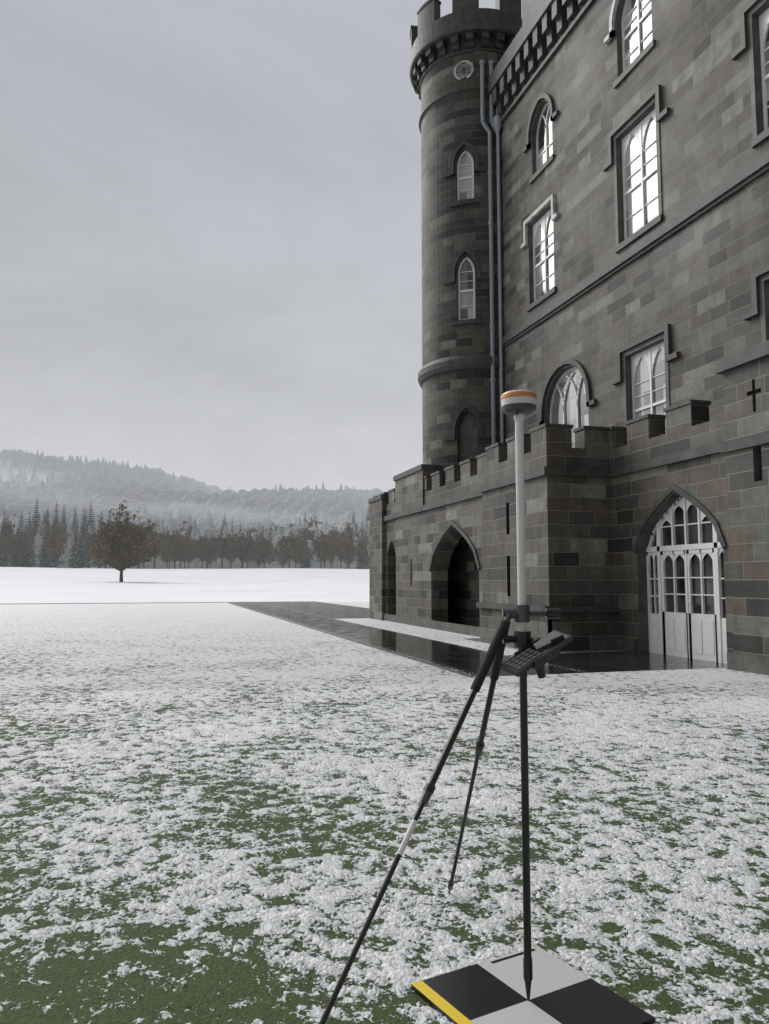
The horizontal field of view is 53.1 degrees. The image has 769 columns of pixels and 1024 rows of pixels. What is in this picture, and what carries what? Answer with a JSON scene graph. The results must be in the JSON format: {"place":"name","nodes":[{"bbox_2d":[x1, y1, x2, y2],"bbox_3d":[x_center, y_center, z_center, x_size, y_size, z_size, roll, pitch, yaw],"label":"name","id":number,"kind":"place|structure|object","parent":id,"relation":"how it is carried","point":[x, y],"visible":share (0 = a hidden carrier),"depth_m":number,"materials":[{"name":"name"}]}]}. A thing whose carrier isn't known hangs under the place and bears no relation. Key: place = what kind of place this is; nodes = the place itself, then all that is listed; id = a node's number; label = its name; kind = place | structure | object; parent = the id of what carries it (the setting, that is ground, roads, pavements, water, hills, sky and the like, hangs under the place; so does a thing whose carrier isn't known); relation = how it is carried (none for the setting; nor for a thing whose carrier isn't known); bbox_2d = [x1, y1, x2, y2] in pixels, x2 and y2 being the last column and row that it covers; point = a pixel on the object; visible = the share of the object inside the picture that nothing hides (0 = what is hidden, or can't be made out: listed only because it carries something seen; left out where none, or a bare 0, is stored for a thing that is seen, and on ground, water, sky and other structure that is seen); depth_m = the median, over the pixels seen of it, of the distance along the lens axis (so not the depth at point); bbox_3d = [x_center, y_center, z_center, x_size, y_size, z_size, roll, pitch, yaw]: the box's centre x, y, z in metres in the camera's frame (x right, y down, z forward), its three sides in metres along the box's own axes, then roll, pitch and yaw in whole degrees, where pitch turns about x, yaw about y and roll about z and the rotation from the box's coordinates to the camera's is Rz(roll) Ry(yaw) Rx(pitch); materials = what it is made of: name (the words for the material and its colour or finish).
{"place":"outdoors","nodes":[
{"label":"outdoors","id":0,"kind":"place"},
{"bbox_2d":[0,0,521,491],"label":"sky","id":1,"kind":"structure","parent":0,"point":[211,214],"materials":[{"name":"grey"}]},
{"bbox_2d":[17,601,726,676],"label":"paving path","id":2,"kind":"structure","parent":0,"point":[322,616],"depth_m":16.14,"materials":[{"name":"grey stone"}]},
{"bbox_2d":[229,603,473,676],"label":"path kerb","id":3,"kind":"structure","parent":2,"relation":"on","point":[447,669],"depth_m":16.05,"materials":[{"name":"stone"}]},
{"bbox_2d":[0,462,768,697],"bbox_3d":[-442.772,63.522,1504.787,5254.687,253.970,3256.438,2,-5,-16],"label":"ground sheet","id":4,"kind":"object","parent":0,"point":[132,638],"visible":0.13,"depth_m":18.60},
{"bbox_2d":[0,518,9,566],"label":"tree","id":5,"kind":"object","parent":4,"relation":"on","point":[2,560],"visible":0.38,"depth_m":319.65,"materials":[{"name":"grey plant"}]},
{"bbox_2d":[0,514,22,566],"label":"tree","id":6,"kind":"object","parent":4,"relation":"on","point":[4,529],"visible":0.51,"depth_m":304.26,"materials":[{"name":"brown plant"}]},
{"bbox_2d":[7,525,21,566],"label":"tree","id":7,"kind":"object","parent":4,"relation":"on","point":[11,563],"visible":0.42,"depth_m":311.71,"materials":[{"name":"grey plant"}]},
{"bbox_2d":[0,530,36,566],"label":"tree","id":8,"kind":"object","parent":4,"relation":"on","point":[20,545],"visible":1,"depth_m":292.36,"materials":[{"name":"brown plant"}]},
{"bbox_2d":[14,510,24,538],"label":"tree","id":9,"kind":"object","parent":4,"relation":"on","point":[20,524],"visible":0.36,"depth_m":380.59,"materials":[{"name":"grey plant"}]},
{"bbox_2d":[17,519,34,566],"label":"tree","id":10,"kind":"object","parent":4,"relation":"on","point":[24,561],"visible":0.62,"depth_m":299.90,"materials":[{"name":"grey plant"}]},
{"bbox_2d":[18,513,36,566],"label":"tree","id":11,"kind":"object","parent":4,"relation":"on","point":[29,530],"visible":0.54,"depth_m":362.26,"materials":[{"name":"grey plant"}]},
{"bbox_2d":[31,498,41,561],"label":"tree","id":12,"kind":"object","parent":4,"relation":"on","point":[35,525],"visible":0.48,"depth_m":391.86,"materials":[{"name":"grey plant"}]},
{"bbox_2d":[34,508,50,567],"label":"tree","id":13,"kind":"object","parent":4,"relation":"on","point":[44,527],"visible":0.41,"depth_m":356.95,"materials":[{"name":"grey plant"}]},
{"bbox_2d":[38,525,52,567],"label":"tree","id":14,"kind":"object","parent":4,"relation":"on","point":[44,560],"visible":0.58,"depth_m":307.62,"materials":[{"name":"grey plant"}]},
{"bbox_2d":[34,517,56,567],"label":"tree","id":15,"kind":"object","parent":4,"relation":"on","point":[39,557],"visible":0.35,"depth_m":336.39,"materials":[{"name":"grey plant"}]},
{"bbox_2d":[46,521,60,567],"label":"tree","id":16,"kind":"object","parent":4,"relation":"on","point":[53,563],"visible":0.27,"depth_m":324.57,"materials":[{"name":"grey plant"}]},
{"bbox_2d":[36,519,71,567],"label":"tree","id":17,"kind":"object","parent":4,"relation":"on","point":[52,547],"visible":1,"depth_m":289.19,"materials":[{"name":"brown plant"}]},
{"bbox_2d":[50,502,64,562],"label":"tree","id":18,"kind":"object","parent":4,"relation":"on","point":[56,515],"visible":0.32,"depth_m":387.49,"materials":[{"name":"grey plant"}]},
{"bbox_2d":[54,517,63,564],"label":"tree","id":19,"kind":"object","parent":4,"relation":"on","point":[61,562],"visible":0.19,"depth_m":380.03,"materials":[{"name":"grey plant"}]},
{"bbox_2d":[60,504,67,536],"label":"tree","id":20,"kind":"object","parent":4,"relation":"on","point":[63,516],"visible":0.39,"depth_m":415.52,"materials":[{"name":"grey plant"}]},
{"bbox_2d":[61,519,66,564],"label":"tree","id":21,"kind":"object","parent":4,"relation":"on","point":[63,527],"visible":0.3,"depth_m":406.10,"materials":[{"name":"grey plant"}]},
{"bbox_2d":[67,535,78,567],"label":"tree","id":22,"kind":"object","parent":4,"relation":"on","point":[73,566],"visible":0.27,"depth_m":338.33,"materials":[{"name":"grey plant"}]},
{"bbox_2d":[71,509,78,534],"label":"tree","id":23,"kind":"object","parent":4,"relation":"on","point":[75,522],"visible":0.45,"depth_m":424.55,"materials":[{"name":"grey plant"}]},
{"bbox_2d":[67,519,83,567],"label":"tree","id":24,"kind":"object","parent":4,"relation":"on","point":[73,555],"visible":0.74,"depth_m":306.66,"materials":[{"name":"grey plant"}]},
{"bbox_2d":[73,532,85,567],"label":"tree","id":25,"kind":"object","parent":4,"relation":"on","point":[80,559],"visible":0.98,"depth_m":293.87,"materials":[{"name":"grey plant"}]},
{"bbox_2d":[78,509,94,567],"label":"tree","id":26,"kind":"object","parent":4,"relation":"on","point":[84,531],"visible":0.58,"depth_m":360.52,"materials":[{"name":"grey plant"}]},
{"bbox_2d":[82,528,95,567],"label":"tree","id":27,"kind":"object","parent":4,"relation":"on","point":[87,552],"visible":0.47,"depth_m":321.57,"materials":[{"name":"brown plant"}]},
{"bbox_2d":[86,501,95,539],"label":"tree","id":28,"kind":"object","parent":4,"relation":"on","point":[90,522],"visible":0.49,"depth_m":405.30,"materials":[{"name":"grey plant"}]},
{"bbox_2d":[86,538,106,568],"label":"tree","id":29,"kind":"object","parent":4,"relation":"on","point":[95,545],"visible":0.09,"depth_m":299.76,"materials":[{"name":"brown plant"}]},
{"bbox_2d":[89,514,109,567],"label":"tree","id":30,"kind":"object","parent":4,"relation":"on","point":[94,563],"visible":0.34,"depth_m":312.80,"materials":[{"name":"grey plant"}]},
{"bbox_2d":[83,500,164,581],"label":"deciduous tree","id":31,"kind":"object","parent":4,"relation":"on","point":[121,546],"visible":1,"depth_m":189.35,"materials":[{"name":"brown plant"}]},
{"bbox_2d":[136,519,156,568],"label":"tree","id":32,"kind":"object","parent":4,"relation":"on","point":[151,537],"visible":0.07,"depth_m":307.98,"materials":[{"name":"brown plant"}]},
{"bbox_2d":[145,531,172,568],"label":"tree","id":33,"kind":"object","parent":4,"relation":"on","point":[157,537],"visible":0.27,"depth_m":316.56,"materials":[{"name":"brown plant"}]},
{"bbox_2d":[155,536,179,568],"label":"tree","id":34,"kind":"object","parent":4,"relation":"on","point":[170,549],"visible":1,"depth_m":302.21,"materials":[{"name":"brown plant"}]},
{"bbox_2d":[162,530,190,568],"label":"tree","id":35,"kind":"object","parent":4,"relation":"on","point":[172,536],"visible":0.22,"depth_m":315.55,"materials":[{"name":"brown plant"}]},
{"bbox_2d":[168,531,193,568],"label":"tree","id":36,"kind":"object","parent":4,"relation":"on","point":[182,546],"visible":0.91,"depth_m":308.13,"materials":[{"name":"brown plant"}]},
{"bbox_2d":[176,520,198,562],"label":"tree","id":37,"kind":"object","parent":4,"relation":"on","point":[182,528],"visible":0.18,"depth_m":416.75,"materials":[{"name":"grey plant"}]},
{"bbox_2d":[179,532,196,568],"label":"tree","id":38,"kind":"object","parent":4,"relation":"on","point":[189,543],"visible":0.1,"depth_m":333.04,"materials":[{"name":"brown plant"}]},
{"bbox_2d":[183,543,195,567],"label":"tree","id":39,"kind":"object","parent":4,"relation":"on","point":[190,557],"visible":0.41,"depth_m":326.15,"materials":[{"name":"brown plant"}]},
{"bbox_2d":[0,448,385,568],"bbox_3d":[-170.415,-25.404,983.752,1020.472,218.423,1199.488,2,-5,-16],"label":"hill forest trees","id":40,"kind":"object","parent":4,"relation":"on","point":[170,502],"visible":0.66,"depth_m":666.04,"materials":[{"name":"grey plant"}]},
{"bbox_2d":[188,534,212,567],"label":"tree","id":41,"kind":"object","parent":4,"relation":"on","point":[193,551],"visible":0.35,"depth_m":322.67,"materials":[{"name":"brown plant"}]},
{"bbox_2d":[191,536,221,568],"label":"tree","id":42,"kind":"object","parent":4,"relation":"on","point":[204,550],"visible":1,"depth_m":309.09,"materials":[{"name":"brown plant"}]},
{"bbox_2d":[202,556,217,567],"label":"tree","id":43,"kind":"object","parent":4,"relation":"on","point":[211,560],"visible":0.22,"depth_m":356.19,"materials":[{"name":"brown plant"}]},
{"bbox_2d":[206,532,234,568],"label":"tree","id":44,"kind":"object","parent":4,"relation":"on","point":[223,553],"visible":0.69,"depth_m":322.77,"materials":[{"name":"brown plant"}]},
{"bbox_2d":[221,514,228,532],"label":"tree","id":45,"kind":"object","parent":4,"relation":"on","point":[224,523],"visible":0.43,"depth_m":470.98,"materials":[{"name":"grey plant"}]},
{"bbox_2d":[224,529,242,568],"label":"tree","id":46,"kind":"object","parent":4,"relation":"on","point":[231,558],"visible":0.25,"depth_m":344.86,"materials":[{"name":"brown plant"}]},
{"bbox_2d":[225,533,258,568],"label":"tree","id":47,"kind":"object","parent":4,"relation":"on","point":[238,546],"visible":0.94,"depth_m":318.03,"materials":[{"name":"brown plant"}]},
{"bbox_2d":[227,534,257,568],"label":"tree","id":48,"kind":"object","parent":4,"relation":"on","point":[241,550],"visible":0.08,"depth_m":327.77,"materials":[{"name":"brown plant"}]},
{"bbox_2d":[240,531,257,567],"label":"tree","id":49,"kind":"object","parent":4,"relation":"on","point":[249,557],"visible":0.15,"depth_m":349.20,"materials":[{"name":"brown plant"}]},
{"bbox_2d":[245,540,268,567],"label":"tree","id":50,"kind":"object","parent":4,"relation":"on","point":[259,554],"visible":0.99,"depth_m":314.03,"materials":[{"name":"brown plant"}]},
{"bbox_2d":[250,551,263,567],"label":"tree","id":51,"kind":"object","parent":4,"relation":"on","point":[255,561],"visible":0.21,"depth_m":364.21,"materials":[{"name":"brown plant"}]},
{"bbox_2d":[254,527,267,539],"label":"tree","id":52,"kind":"object","parent":4,"relation":"on","point":[259,536],"visible":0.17,"depth_m":410.62,"materials":[{"name":"grey plant"}]},
{"bbox_2d":[258,535,280,567],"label":"tree","id":53,"kind":"object","parent":4,"relation":"on","point":[268,550],"visible":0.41,"depth_m":332.33,"materials":[{"name":"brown plant"}]},
{"bbox_2d":[266,528,275,563],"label":"tree","id":54,"kind":"object","parent":4,"relation":"on","point":[271,556],"visible":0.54,"depth_m":400.79,"materials":[{"name":"grey plant"}]},
{"bbox_2d":[266,523,285,534],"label":"tree","id":55,"kind":"object","parent":4,"relation":"on","point":[276,526],"visible":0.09,"depth_m":481.69,"materials":[{"name":"grey plant"}]},
{"bbox_2d":[273,546,288,567],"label":"tree","id":56,"kind":"object","parent":4,"relation":"on","point":[285,560],"visible":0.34,"depth_m":350.61,"materials":[{"name":"brown plant"}]},
{"bbox_2d":[273,538,288,567],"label":"tree","id":57,"kind":"object","parent":4,"relation":"on","point":[277,557],"visible":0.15,"depth_m":366.49,"materials":[{"name":"brown plant"}]},
{"bbox_2d":[276,532,306,567],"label":"tree","id":58,"kind":"object","parent":4,"relation":"on","point":[286,544],"visible":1,"depth_m":315.02,"materials":[{"name":"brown plant"}]},
{"bbox_2d":[284,536,307,567],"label":"tree","id":59,"kind":"object","parent":4,"relation":"on","point":[300,555],"visible":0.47,"depth_m":338.79,"materials":[{"name":"brown plant"}]},
{"bbox_2d":[297,522,311,567],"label":"tree","id":60,"kind":"object","parent":4,"relation":"on","point":[304,563],"visible":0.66,"depth_m":353.26,"materials":[{"name":"grey plant"}]},
{"bbox_2d":[297,525,317,540],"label":"tree","id":61,"kind":"object","parent":4,"relation":"on","point":[310,536],"visible":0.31,"depth_m":418.74,"materials":[{"name":"grey plant"}]},
{"bbox_2d":[304,531,332,567],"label":"tree","id":62,"kind":"object","parent":4,"relation":"on","point":[321,553],"visible":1,"depth_m":323.12,"materials":[{"name":"brown plant"}]},
{"bbox_2d":[317,531,336,567],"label":"tree","id":63,"kind":"object","parent":4,"relation":"on","point":[330,551],"visible":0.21,"depth_m":342.12,"materials":[{"name":"brown plant"}]},
{"bbox_2d":[328,522,338,568],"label":"tree","id":64,"kind":"object","parent":4,"relation":"on","point":[334,553],"visible":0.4,"depth_m":352.46,"materials":[{"name":"brown plant"}]},
{"bbox_2d":[330,526,345,568],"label":"tree","id":65,"kind":"object","parent":4,"relation":"on","point":[338,549],"visible":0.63,"depth_m":333.91,"materials":[{"name":"brown plant"}]},
{"bbox_2d":[339,537,357,568],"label":"tree","id":66,"kind":"object","parent":4,"relation":"on","point":[350,560],"visible":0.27,"depth_m":360.82,"materials":[{"name":"brown plant"}]},
{"bbox_2d":[339,518,366,568],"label":"tree","id":67,"kind":"object","parent":4,"relation":"on","point":[347,547],"visible":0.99,"depth_m":320.34,"materials":[{"name":"brown plant"}]},
{"bbox_2d":[352,535,365,563],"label":"tree","id":68,"kind":"object","parent":4,"relation":"on","point":[360,553],"visible":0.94,"depth_m":342.56,"materials":[{"name":"brown plant"}]},
{"bbox_2d":[355,519,369,568],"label":"tree","id":69,"kind":"object","parent":4,"relation":"on","point":[365,565],"visible":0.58,"depth_m":396.94,"materials":[{"name":"grey plant"}]},
{"bbox_2d":[359,533,367,568],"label":"tree","id":70,"kind":"object","parent":4,"relation":"on","point":[366,554],"visible":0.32,"depth_m":379.20,"materials":[{"name":"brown plant"}]},
{"bbox_2d":[363,536,369,553],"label":"tree","id":71,"kind":"object","parent":4,"relation":"on","point":[367,537],"visible":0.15,"depth_m":326.47,"materials":[{"name":"grey plant"}]},
{"bbox_2d":[365,505,369,520],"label":"tree","id":72,"kind":"object","parent":4,"relation":"on","point":[368,518],"visible":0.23,"depth_m":537.51,"materials":[{"name":"grey plant"}]},
{"bbox_2d":[0,685,768,1023],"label":"lawn","id":73,"kind":"structure","parent":4,"relation":"on","point":[198,857],"depth_m":4.13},
{"bbox_2d":[319,390,572,1023],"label":"survey pole bipod","id":74,"kind":"object","parent":73,"relation":"on","point":[537,654],"visible":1,"depth_m":2.68,"materials":[{"name":"black metal"}]},
{"bbox_2d":[411,945,655,1023],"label":"ground control target","id":75,"kind":"object","parent":73,"relation":"on","point":[491,991],"visible":0.91,"depth_m":2.65,"materials":[{"name":"black"}]},
{"bbox_2d":[466,638,625,652],"bbox_3d":[3.546,3.041,17.677,2.000,0.001,4.300,2,-5,-16],"label":"gravel border","id":76,"kind":"object","parent":4,"relation":"on","point":[512,646],"visible":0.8,"depth_m":16.09,"materials":[{"name":"grey gravel"}]},
{"bbox_2d":[368,340,768,675],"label":"porch","id":77,"kind":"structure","parent":4,"relation":"on","point":[599,502],"depth_m":16.43,"materials":[{"name":"stone"}]},
{"bbox_2d":[646,496,726,663],"bbox_3d":[5.768,1.103,14.646,0.140,3.375,2.531,2,-5,-16],"label":"arched door","id":78,"kind":"structure","parent":77,"relation":"in","point":[689,633],"depth_m":14.67,"materials":[{"name":"white wood"}]},
{"bbox_2d":[410,0,768,470],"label":"castle block","id":79,"kind":"structure","parent":4,"relation":"on","point":[683,275],"depth_m":21.85,"materials":[{"name":"stone"}]},
{"bbox_2d":[480,59,503,444],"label":"drain pipes","id":80,"kind":"object","parent":79,"relation":"attached to","point":[495,124],"visible":0.81,"depth_m":27.24,"materials":[{"name":"grey metal"}]},
{"bbox_2d":[457,0,768,442],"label":"window frames","id":81,"kind":"structure","parent":79,"relation":"attached to","point":[649,355],"depth_m":20.21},
{"bbox_2d":[459,0,768,447],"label":"window panes","id":82,"kind":"object","parent":81,"relation":"in","point":[633,206],"visible":0.47,"depth_m":20.28,"materials":[{"name":"white glass"}]}
]}

